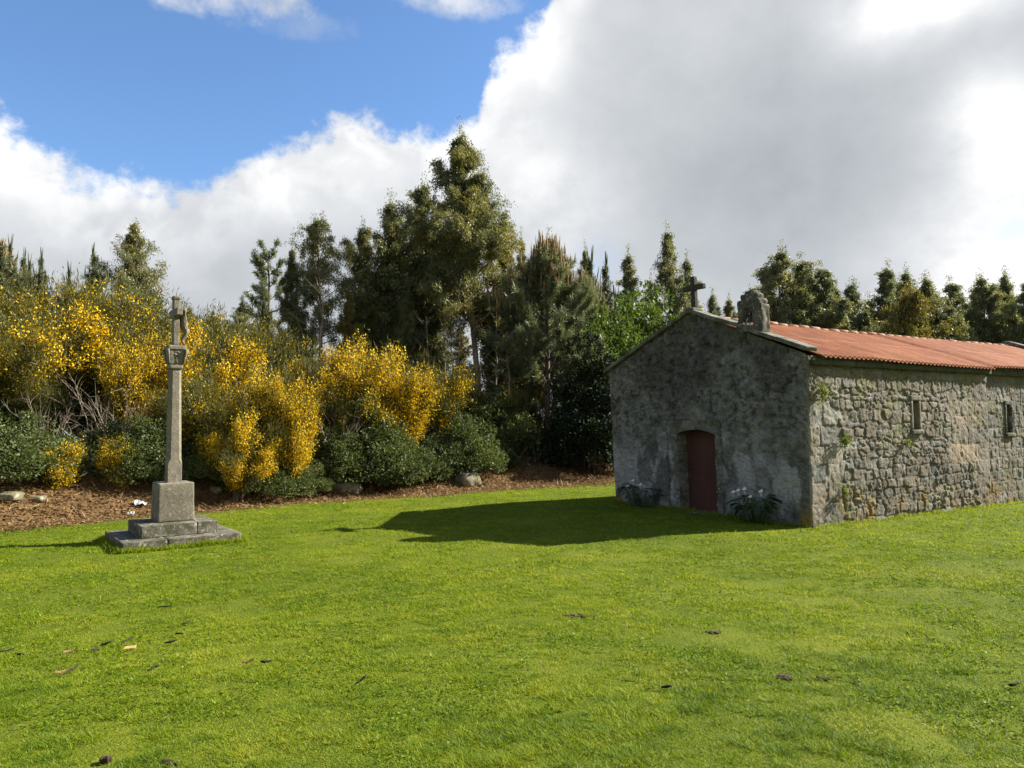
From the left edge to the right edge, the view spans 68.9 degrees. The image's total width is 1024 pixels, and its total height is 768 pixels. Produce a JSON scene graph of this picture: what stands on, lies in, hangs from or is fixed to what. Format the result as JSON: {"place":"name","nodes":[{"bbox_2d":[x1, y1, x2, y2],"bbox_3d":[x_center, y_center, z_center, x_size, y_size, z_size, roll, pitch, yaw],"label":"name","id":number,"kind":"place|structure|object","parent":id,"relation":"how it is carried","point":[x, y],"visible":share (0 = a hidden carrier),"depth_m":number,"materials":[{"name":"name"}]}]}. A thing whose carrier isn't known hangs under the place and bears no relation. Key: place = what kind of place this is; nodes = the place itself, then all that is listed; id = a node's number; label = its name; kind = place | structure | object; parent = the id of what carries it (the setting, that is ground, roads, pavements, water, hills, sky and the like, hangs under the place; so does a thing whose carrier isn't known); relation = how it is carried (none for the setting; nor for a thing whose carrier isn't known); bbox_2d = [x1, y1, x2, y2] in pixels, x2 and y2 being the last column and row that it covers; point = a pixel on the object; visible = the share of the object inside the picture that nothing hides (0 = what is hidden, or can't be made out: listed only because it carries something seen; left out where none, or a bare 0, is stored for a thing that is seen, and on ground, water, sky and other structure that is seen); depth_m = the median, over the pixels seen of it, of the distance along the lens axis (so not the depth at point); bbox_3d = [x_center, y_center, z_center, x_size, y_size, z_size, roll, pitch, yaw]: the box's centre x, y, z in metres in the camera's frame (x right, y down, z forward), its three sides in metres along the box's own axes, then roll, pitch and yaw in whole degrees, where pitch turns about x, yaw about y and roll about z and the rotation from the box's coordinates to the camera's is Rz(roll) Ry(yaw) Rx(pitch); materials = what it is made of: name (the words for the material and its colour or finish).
{"place":"outdoors","nodes":[
{"label":"outdoors","id":0,"kind":"place"},
{"bbox_2d":[0,390,1023,767],"bbox_3d":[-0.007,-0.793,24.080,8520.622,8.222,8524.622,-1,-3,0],"label":"ground","id":1,"kind":"structure","parent":0,"point":[932,738],"depth_m":7.78,"materials":[{"name":"plant"}]},
{"bbox_2d":[0,238,35,302],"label":"pine tree","id":2,"kind":"object","parent":1,"relation":"on","point":[7,267],"visible":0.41,"depth_m":31.24,"materials":[{"name":"green plant"}]},
{"bbox_2d":[0,287,65,350],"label":"broom shrub","id":3,"kind":"object","parent":1,"relation":"on","point":[12,315],"visible":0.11,"depth_m":22.74,"materials":[{"name":"yellow plant"}]},
{"bbox_2d":[0,368,74,440],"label":"broom shrub","id":4,"kind":"object","parent":1,"relation":"on","point":[32,390],"visible":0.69,"depth_m":18.78,"materials":[{"name":"yellow plant"}]},
{"bbox_2d":[0,302,80,434],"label":"broom shrub","id":5,"kind":"object","parent":1,"relation":"on","point":[19,356],"visible":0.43,"depth_m":18.81,"materials":[{"name":"yellow plant"}]},
{"bbox_2d":[2,391,93,449],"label":"dead shrub","id":6,"kind":"object","parent":1,"relation":"on","point":[48,417],"visible":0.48,"depth_m":18.33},
{"bbox_2d":[0,409,99,482],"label":"bramble shrub","id":7,"kind":"object","parent":1,"relation":"on","point":[21,449],"visible":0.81,"depth_m":16.38,"materials":[{"name":"green plant"}]},
{"bbox_2d":[0,385,105,434],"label":"bramble shrub","id":8,"kind":"object","parent":1,"relation":"on","point":[11,409],"visible":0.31,"depth_m":19.30,"materials":[{"name":"green plant"}]},
{"bbox_2d":[0,255,128,349],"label":"broom shrub","id":9,"kind":"object","parent":1,"relation":"on","point":[37,298],"visible":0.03,"depth_m":23.99,"materials":[{"name":"yellow plant"}]},
{"bbox_2d":[39,431,91,489],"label":"broom shrub","id":10,"kind":"object","parent":1,"relation":"on","point":[79,451],"visible":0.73,"depth_m":16.70,"materials":[{"name":"yellow plant"}]},
{"bbox_2d":[0,281,141,427],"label":"broom shrub","id":11,"kind":"object","parent":1,"relation":"on","point":[96,347],"visible":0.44,"depth_m":20.36,"materials":[{"name":"yellow plant"}]},
{"bbox_2d":[0,270,161,340],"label":"broom shrub","id":12,"kind":"object","parent":1,"relation":"on","point":[90,296],"visible":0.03,"depth_m":24.45,"materials":[{"name":"yellow plant"}]},
{"bbox_2d":[42,368,126,435],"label":"dead shrub","id":13,"kind":"object","parent":1,"relation":"on","point":[73,418],"visible":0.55,"depth_m":19.54,"materials":[{"name":"plant"}]},
{"bbox_2d":[80,243,108,303],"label":"pine tree","id":14,"kind":"object","parent":1,"relation":"on","point":[92,271],"visible":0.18,"depth_m":30.66,"materials":[{"name":"green plant"}]},
{"bbox_2d":[33,310,159,420],"bbox_3d":[-11.991,-0.351,21.619,4.326,3.698,3.610,-3,-4,34],"label":"broom shrub","id":15,"kind":"object","parent":1,"relation":"on","point":[121,332],"visible":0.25,"depth_m":20.83,"materials":[{"name":"yellow plant"}]},
{"bbox_2d":[35,262,168,347],"bbox_3d":[-13.756,-1.272,25.389,4.089,5.462,4.821,0,-3,-17],"label":"broom shrub","id":16,"kind":"object","parent":1,"relation":"on","point":[118,299],"visible":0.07,"depth_m":24.39,"materials":[{"name":"yellow plant"}]},
{"bbox_2d":[68,417,145,456],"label":"bramble shrub","id":17,"kind":"object","parent":1,"relation":"on","point":[112,430],"visible":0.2,"depth_m":18.73,"materials":[{"name":"green plant"}]},
{"bbox_2d":[66,382,155,448],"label":"dead shrub","id":18,"kind":"object","parent":1,"relation":"on","point":[126,415],"visible":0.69,"depth_m":18.73,"materials":[{"name":"plant"}]},
{"bbox_2d":[92,427,142,488],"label":"broom shrub","id":19,"kind":"object","parent":1,"relation":"on","point":[113,457],"visible":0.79,"depth_m":17.28,"materials":[{"name":"yellow plant"}]},
{"bbox_2d":[61,218,190,324],"bbox_3d":[-16.917,-3.715,33.334,4.952,7.500,4.825,0,-3,-15],"label":"eucalyptus tree","id":20,"kind":"object","parent":1,"relation":"on","point":[137,271],"visible":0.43,"depth_m":33.12,"materials":[{"name":"green plant"}]},
{"bbox_2d":[89,322,169,428],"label":"broom shrub","id":21,"kind":"object","parent":1,"relation":"on","point":[138,373],"visible":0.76,"depth_m":19.88,"materials":[{"name":"yellow plant"}]},
{"bbox_2d":[91,412,191,484],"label":"bramble shrub","id":22,"kind":"object","parent":1,"relation":"on","point":[153,447],"visible":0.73,"depth_m":17.62,"materials":[{"name":"green plant"}]},
{"bbox_2d":[63,281,232,360],"bbox_3d":[-12.065,-1.085,24.533,5.566,4.759,4.646,-1,-3,13],"label":"broom shrub","id":23,"kind":"object","parent":1,"relation":"on","point":[140,303],"visible":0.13,"depth_m":23.83,"materials":[{"name":"yellow plant"}]},
{"bbox_2d":[117,304,227,380],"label":"broom shrub","id":24,"kind":"object","parent":1,"relation":"on","point":[152,327],"visible":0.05,"depth_m":22.10,"materials":[{"name":"yellow plant"}]},
{"bbox_2d":[105,296,240,550],"bbox_3d":[-5.944,0.650,13.136,1.851,4.433,1.767,2,-4,-36],"label":"wayside cross","id":25,"kind":"object","parent":1,"relation":"on","point":[173,519],"visible":0.93,"depth_m":12.91,"materials":[{"name":"stone"}]},
{"bbox_2d":[136,360,260,463],"bbox_3d":[-8.020,0.918,19.675,3.280,3.304,2.783,-2,-4,27],"label":"broom shrub","id":26,"kind":"object","parent":1,"relation":"on","point":[205,405],"visible":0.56,"depth_m":19.12,"materials":[{"name":"yellow plant"}]},
{"bbox_2d":[168,293,249,344],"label":"broom shrub","id":27,"kind":"object","parent":1,"relation":"on","point":[211,318],"visible":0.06,"depth_m":25.99,"materials":[{"name":"yellow plant"}]},
{"bbox_2d":[146,301,274,414],"bbox_3d":[-8.819,-0.276,22.110,3.486,4.487,4.191,0,-3,-15],"label":"broom shrub","id":28,"kind":"object","parent":1,"relation":"on","point":[230,370],"visible":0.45,"depth_m":21.56,"materials":[{"name":"yellow plant"}]},
{"bbox_2d":[181,436,246,481],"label":"bramble shrub","id":29,"kind":"object","parent":1,"relation":"on","point":[197,464],"visible":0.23,"depth_m":18.30,"materials":[{"name":"green plant"}]},
{"bbox_2d":[192,422,278,502],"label":"broom shrub","id":30,"kind":"object","parent":1,"relation":"on","point":[259,468],"visible":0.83,"depth_m":18.33,"materials":[{"name":"yellow plant"}]},
{"bbox_2d":[188,383,292,497],"bbox_3d":[-6.743,1.456,18.955,2.565,3.113,2.134,2,-4,-42],"label":"broom shrub","id":31,"kind":"object","parent":1,"relation":"on","point":[245,421],"visible":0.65,"depth_m":18.63,"materials":[{"name":"yellow plant"}]},
{"bbox_2d":[208,433,286,492],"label":"bramble shrub","id":32,"kind":"object","parent":1,"relation":"on","point":[279,466],"visible":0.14,"depth_m":18.73,"materials":[{"name":"green plant"}]},
{"bbox_2d":[189,301,307,389],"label":"broom shrub","id":33,"kind":"object","parent":1,"relation":"on","point":[268,343],"visible":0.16,"depth_m":25.12,"materials":[{"name":"yellow plant"}]},
{"bbox_2d":[239,237,301,326],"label":"pine tree","id":34,"kind":"object","parent":1,"relation":"on","point":[261,268],"visible":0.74,"depth_m":33.26,"materials":[{"name":"green plant"}]},
{"bbox_2d":[217,312,324,388],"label":"broom shrub","id":35,"kind":"object","parent":1,"relation":"on","point":[300,340],"visible":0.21,"depth_m":26.72,"materials":[{"name":"yellow plant"}]},
{"bbox_2d":[238,350,323,473],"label":"broom shrub","id":36,"kind":"object","parent":1,"relation":"on","point":[274,386],"visible":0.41,"depth_m":19.52,"materials":[{"name":"yellow plant"}]},
{"bbox_2d":[246,443,320,498],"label":"bramble shrub","id":37,"kind":"object","parent":1,"relation":"on","point":[282,487],"visible":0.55,"depth_m":19.09,"materials":[{"name":"green plant"}]},
{"bbox_2d":[256,378,325,489],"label":"broom shrub","id":38,"kind":"object","parent":1,"relation":"on","point":[299,447],"visible":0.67,"depth_m":19.48,"materials":[{"name":"yellow plant"}]},
{"bbox_2d":[275,237,318,363],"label":"conifer tree","id":39,"kind":"object","parent":1,"relation":"on","point":[287,288],"visible":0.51,"depth_m":31.14,"materials":[{"name":"green plant"}]},
{"bbox_2d":[0,410,607,489],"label":"undergrowth","id":40,"kind":"object","parent":1,"relation":"on","point":[522,453],"visible":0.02,"depth_m":19.44,"materials":[{"name":"green plant"}]},
{"bbox_2d":[265,328,344,426],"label":"broom shrub","id":41,"kind":"object","parent":1,"relation":"on","point":[325,376],"visible":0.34,"depth_m":23.05,"materials":[{"name":"yellow plant"}]},
{"bbox_2d":[0,452,614,532],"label":"leaf litter","id":42,"kind":"object","parent":1,"relation":"on","point":[334,497],"visible":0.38,"depth_m":19.37,"materials":[{"name":"brown"}]},
{"bbox_2d":[286,459,336,492],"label":"bramble shrub","id":43,"kind":"object","parent":1,"relation":"on","point":[327,482],"visible":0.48,"depth_m":20.08,"materials":[{"name":"green plant"}]},
{"bbox_2d":[272,211,364,379],"bbox_3d":[-7.992,-3.038,30.236,3.665,8.190,4.107,2,-4,-37],"label":"eucalyptus tree","id":44,"kind":"object","parent":1,"relation":"on","point":[320,270],"visible":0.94,"depth_m":30.06,"materials":[{"name":"green plant"}]},
{"bbox_2d":[306,424,375,481],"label":"bramble shrub","id":45,"kind":"object","parent":1,"relation":"on","point":[335,444],"visible":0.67,"depth_m":20.98,"materials":[{"name":"green plant"}]},
{"bbox_2d":[313,376,371,443],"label":"broom shrub","id":46,"kind":"object","parent":1,"relation":"on","point":[342,414],"visible":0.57,"depth_m":22.07,"materials":[{"name":"yellow plant"}]},
{"bbox_2d":[331,283,365,356],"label":"eucalyptus tree","id":47,"kind":"object","parent":1,"relation":"on","point":[346,331],"visible":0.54,"depth_m":28.63,"materials":[{"name":"green plant"}]},
{"bbox_2d":[318,324,411,438],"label":"broom shrub","id":48,"kind":"object","parent":1,"relation":"on","point":[344,362],"visible":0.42,"depth_m":23.48,"materials":[{"name":"yellow plant"}]},
{"bbox_2d":[330,216,406,365],"bbox_3d":[-6.138,-2.971,31.879,3.950,8.501,4.170,0,-3,-9],"label":"eucalyptus tree","id":49,"kind":"object","parent":1,"relation":"on","point":[364,264],"visible":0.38,"depth_m":31.27,"materials":[{"name":"green plant"}]},
{"bbox_2d":[313,395,432,483],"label":"bramble shrub","id":50,"kind":"object","parent":1,"relation":"on","point":[380,458],"visible":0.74,"depth_m":21.40,"materials":[{"name":"green plant"}]},
{"bbox_2d":[343,340,451,444],"bbox_3d":[-3.531,0.737,23.438,3.474,4.176,3.136,1,-3,-21],"label":"broom shrub","id":51,"kind":"object","parent":1,"relation":"on","point":[412,409],"visible":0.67,"depth_m":22.90,"materials":[{"name":"yellow plant"}]},
{"bbox_2d":[347,191,447,375],"bbox_3d":[-5.051,-3.577,31.953,4.328,10.022,4.460,-2,-4,31],"label":"eucalyptus tree","id":52,"kind":"object","parent":1,"relation":"on","point":[392,231],"visible":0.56,"depth_m":31.48,"materials":[{"name":"green plant"}]},
{"bbox_2d":[376,281,427,387],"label":"eucalyptus tree","id":53,"kind":"object","parent":1,"relation":"on","point":[409,320],"visible":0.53,"depth_m":29.97,"materials":[{"name":"green plant"}]},
{"bbox_2d":[356,433,452,485],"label":"bramble shrub","id":54,"kind":"object","parent":1,"relation":"on","point":[430,458],"visible":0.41,"depth_m":21.75,"materials":[{"name":"green plant"}]},
{"bbox_2d":[366,171,482,380],"bbox_3d":[-4.090,-3.991,33.026,5.561,11.340,5.871,2,-4,-34],"label":"eucalyptus tree","id":55,"kind":"object","parent":1,"relation":"on","point":[422,197],"visible":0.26,"depth_m":32.54,"materials":[{"name":"green plant"}]},
{"bbox_2d":[417,434,457,477],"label":"bramble shrub","id":56,"kind":"object","parent":1,"relation":"on","point":[430,442],"visible":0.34,"depth_m":23.05,"materials":[{"name":"green plant"}]},
{"bbox_2d":[398,341,479,446],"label":"broom shrub","id":57,"kind":"object","parent":1,"relation":"on","point":[453,391],"visible":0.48,"depth_m":24.72,"materials":[{"name":"yellow plant"}]},
{"bbox_2d":[451,327,474,388],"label":"eucalyptus tree","id":58,"kind":"object","parent":1,"relation":"on","point":[463,340],"visible":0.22,"depth_m":38.04,"materials":[{"name":"green plant"}]},
{"bbox_2d":[453,472,481,486],"bbox_3d":[-1.379,3.011,23.101,0.812,0.590,0.797,2,-4,-34],"label":"boulder","id":59,"kind":"object","parent":1,"relation":"on","point":[464,479],"visible":0.71,"depth_m":22.84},
{"bbox_2d":[428,402,510,473],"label":"bramble shrub","id":60,"kind":"object","parent":1,"relation":"on","point":[484,452],"visible":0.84,"depth_m":23.68,"materials":[{"name":"green plant"}]},
{"bbox_2d":[378,116,563,388],"bbox_3d":[-1.778,-4.444,31.270,7.055,13.720,6.549,-3,-4,34],"label":"eucalyptus tree","id":61,"kind":"object","parent":1,"relation":"on","point":[471,226],"visible":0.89,"depth_m":30.30,"materials":[{"name":"green plant"}]},
{"bbox_2d":[425,380,542,453],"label":"bramble shrub","id":62,"kind":"object","parent":1,"relation":"on","point":[523,436],"visible":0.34,"depth_m":26.70,"materials":[{"name":"green plant"}]},
{"bbox_2d":[467,209,517,401],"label":"eucalyptus tree","id":63,"kind":"object","parent":1,"relation":"on","point":[504,265],"visible":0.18,"depth_m":32.31,"materials":[{"name":"green plant"}]},
{"bbox_2d":[468,372,528,434],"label":"broom shrub","id":64,"kind":"object","parent":1,"relation":"on","point":[511,408],"visible":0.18,"depth_m":27.86,"materials":[{"name":"green plant"}]},
{"bbox_2d":[474,261,544,399],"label":"pine tree","id":65,"kind":"object","parent":1,"relation":"on","point":[490,365],"visible":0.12,"depth_m":31.11,"materials":[{"name":"green plant"}]},
{"bbox_2d":[0,482,1023,767],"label":"grass","id":66,"kind":"structure","parent":1,"relation":"on","point":[434,754],"depth_m":6.21,"materials":[{"name":"green"}]},
{"bbox_2d":[502,322,542,418],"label":"pine tree","id":67,"kind":"object","parent":1,"relation":"on","point":[530,388],"visible":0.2,"depth_m":28.88,"materials":[{"name":"green plant"}]},
{"bbox_2d":[505,382,558,440],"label":"broom shrub","id":68,"kind":"object","parent":1,"relation":"on","point":[539,420],"visible":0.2,"depth_m":29.02,"materials":[{"name":"green plant"}]},
{"bbox_2d":[478,229,605,451],"bbox_3d":[1.337,-1.553,28.484,4.756,8.832,5.134,-2,-3,21],"label":"pine tree","id":69,"kind":"object","parent":1,"relation":"on","point":[544,279],"visible":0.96,"depth_m":28.18,"materials":[{"name":"green plant"}]},
{"bbox_2d":[537,311,617,475],"bbox_3d":[2.668,0.321,26.489,3.627,5.890,3.512,-1,-3,0],"label":"conifer tree","id":70,"kind":"object","parent":1,"relation":"on","point":[569,431],"visible":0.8,"depth_m":26.15,"materials":[{"name":"green plant"}]},
{"bbox_2d":[551,298,620,459],"bbox_3d":[3.400,-0.081,29.623,4.003,6.467,4.283,-1,-3,0],"label":"leafy shrub","id":71,"kind":"object","parent":1,"relation":"on","point":[592,328],"visible":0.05,"depth_m":29.42,"materials":[{"name":"green plant"}]},
{"bbox_2d":[580,338,624,469],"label":"conifer tree","id":72,"kind":"object","parent":1,"relation":"on","point":[604,447],"visible":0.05,"depth_m":27.28,"materials":[{"name":"green plant"}]},
{"bbox_2d":[599,251,616,318],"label":"pine tree","id":73,"kind":"object","parent":1,"relation":"on","point":[608,292],"visible":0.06,"depth_m":44.43,"materials":[{"name":"green plant"}]},
{"bbox_2d":[583,289,645,385],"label":"leafy shrub","id":74,"kind":"object","parent":1,"relation":"on","point":[607,328],"visible":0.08,"depth_m":32.54,"materials":[{"name":"green plant"}]},
{"bbox_2d":[615,244,640,323],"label":"eucalyptus tree","id":75,"kind":"object","parent":1,"relation":"on","point":[629,282],"visible":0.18,"depth_m":41.99,"materials":[{"name":"green plant"}]},
{"bbox_2d":[611,314,646,357],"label":"leafy shrub","id":76,"kind":"object","parent":1,"relation":"on","point":[632,341],"visible":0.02,"depth_m":31.25,"materials":[{"name":"green plant"}]},
{"bbox_2d":[617,479,663,507],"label":"calla lily","id":77,"kind":"object","parent":1,"relation":"on","point":[627,488],"visible":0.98,"depth_m":17.50,"materials":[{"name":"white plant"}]},
{"bbox_2d":[622,279,677,346],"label":"leafy shrub","id":78,"kind":"object","parent":1,"relation":"on","point":[645,321],"visible":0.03,"depth_m":36.75,"materials":[{"name":"green plant"}]},
{"bbox_2d":[646,218,705,329],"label":"eucalyptus tree","id":79,"kind":"object","parent":1,"relation":"on","point":[669,269],"visible":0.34,"depth_m":41.98,"materials":[{"name":"green plant"}]},
{"bbox_2d":[677,249,701,310],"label":"eucalyptus tree","id":80,"kind":"object","parent":1,"relation":"on","point":[687,269],"visible":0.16,"depth_m":45.48,"materials":[{"name":"green plant"}]},
{"bbox_2d":[726,487,782,523],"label":"calla lily","id":81,"kind":"object","parent":1,"relation":"on","point":[767,507],"visible":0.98,"depth_m":14.56,"materials":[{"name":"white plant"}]},
{"bbox_2d":[729,239,852,328],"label":"eucalyptus tree","id":82,"kind":"object","parent":1,"relation":"on","point":[784,312],"visible":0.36,"depth_m":44.62,"materials":[{"name":"green plant"}]},
{"bbox_2d":[603,276,1023,527],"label":"stone chapel","id":83,"kind":"structure","parent":1,"relation":"on","point":[710,412],"depth_m":15.96,"materials":[{"name":"stone"}]},
{"bbox_2d":[686,430,717,511],"bbox_3d":[4.294,1.945,16.480,0.113,1.878,1.182,1,-4,-32],"label":"door","id":84,"kind":"structure","parent":83,"relation":"in","point":[701,453],"depth_m":16.59,"materials":[{"name":"red paint"}]},
{"bbox_2d":[909,395,923,434],"bbox_3d":[8.511,0.659,15.871,0.435,0.831,0.264,1,-4,-32],"label":"window","id":85,"kind":"structure","parent":83,"relation":"in","point":[915,405],"depth_m":15.86,"materials":[{"name":"stone"}]},
{"bbox_2d":[1003,400,1015,436],"bbox_3d":[12.016,0.846,18.178,0.447,0.890,0.259,1,-4,-32],"label":"window","id":86,"kind":"structure","parent":83,"relation":"in","point":[1008,408],"depth_m":18.17,"materials":[{"name":"stone"}]},
{"bbox_2d":[788,252,839,328],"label":"eucalyptus tree","id":87,"kind":"object","parent":1,"relation":"on","point":[799,268],"visible":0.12,"depth_m":46.33,"materials":[{"name":"green plant"}]},
{"bbox_2d":[800,260,861,330],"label":"eucalyptus tree","id":88,"kind":"object","parent":1,"relation":"on","point":[826,282],"visible":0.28,"depth_m":44.13,"materials":[{"name":"green plant"}]},
{"bbox_2d":[837,275,881,329],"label":"eucalyptus tree","id":89,"kind":"object","parent":1,"relation":"on","point":[851,293],"visible":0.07,"depth_m":46.77,"materials":[{"name":"green plant"}]},
{"bbox_2d":[855,303,886,333],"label":"eucalyptus tree","id":90,"kind":"object","parent":1,"relation":"on","point":[864,321],"visible":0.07,"depth_m":44.02,"materials":[{"name":"green plant"}]},
{"bbox_2d":[873,257,906,332],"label":"eucalyptus tree","id":91,"kind":"object","parent":1,"relation":"on","point":[886,289],"visible":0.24,"depth_m":45.83,"materials":[{"name":"green plant"}]},
{"bbox_2d":[870,281,966,338],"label":"eucalyptus tree","id":92,"kind":"object","parent":1,"relation":"on","point":[913,303],"visible":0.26,"depth_m":40.82,"materials":[{"name":"green plant"}]},
{"bbox_2d":[895,269,974,340],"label":"eucalyptus tree","id":93,"kind":"object","parent":1,"relation":"on","point":[927,289],"visible":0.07,"depth_m":44.98,"materials":[{"name":"green plant"}]},
{"bbox_2d":[939,275,975,340],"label":"eucalyptus tree","id":94,"kind":"object","parent":1,"relation":"on","point":[951,289],"visible":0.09,"depth_m":48.42,"materials":[{"name":"green plant"}]},
{"bbox_2d":[934,299,985,341],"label":"eucalyptus tree","id":95,"kind":"object","parent":1,"relation":"on","point":[950,311],"visible":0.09,"depth_m":43.71,"materials":[{"name":"green plant"}]},
{"bbox_2d":[951,268,1023,342],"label":"eucalyptus tree","id":96,"kind":"object","parent":1,"relation":"on","point":[986,329],"visible":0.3,"depth_m":46.11,"materials":[{"name":"green plant"}]},
{"bbox_2d":[988,265,1023,341],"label":"eucalyptus tree","id":97,"kind":"object","parent":1,"relation":"on","point":[1006,286],"visible":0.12,"depth_m":46.98,"materials":[{"name":"green plant"}]},
{"bbox_2d":[994,283,1023,344],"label":"eucalyptus tree","id":98,"kind":"object","parent":1,"relation":"on","point":[1015,326],"visible":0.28,"depth_m":45.14,"materials":[{"name":"green plant"}]},
{"bbox_2d":[0,0,1023,417],"label":"sky","id":99,"kind":"structure","parent":0,"point":[854,135],"materials":[{"name":"white"}]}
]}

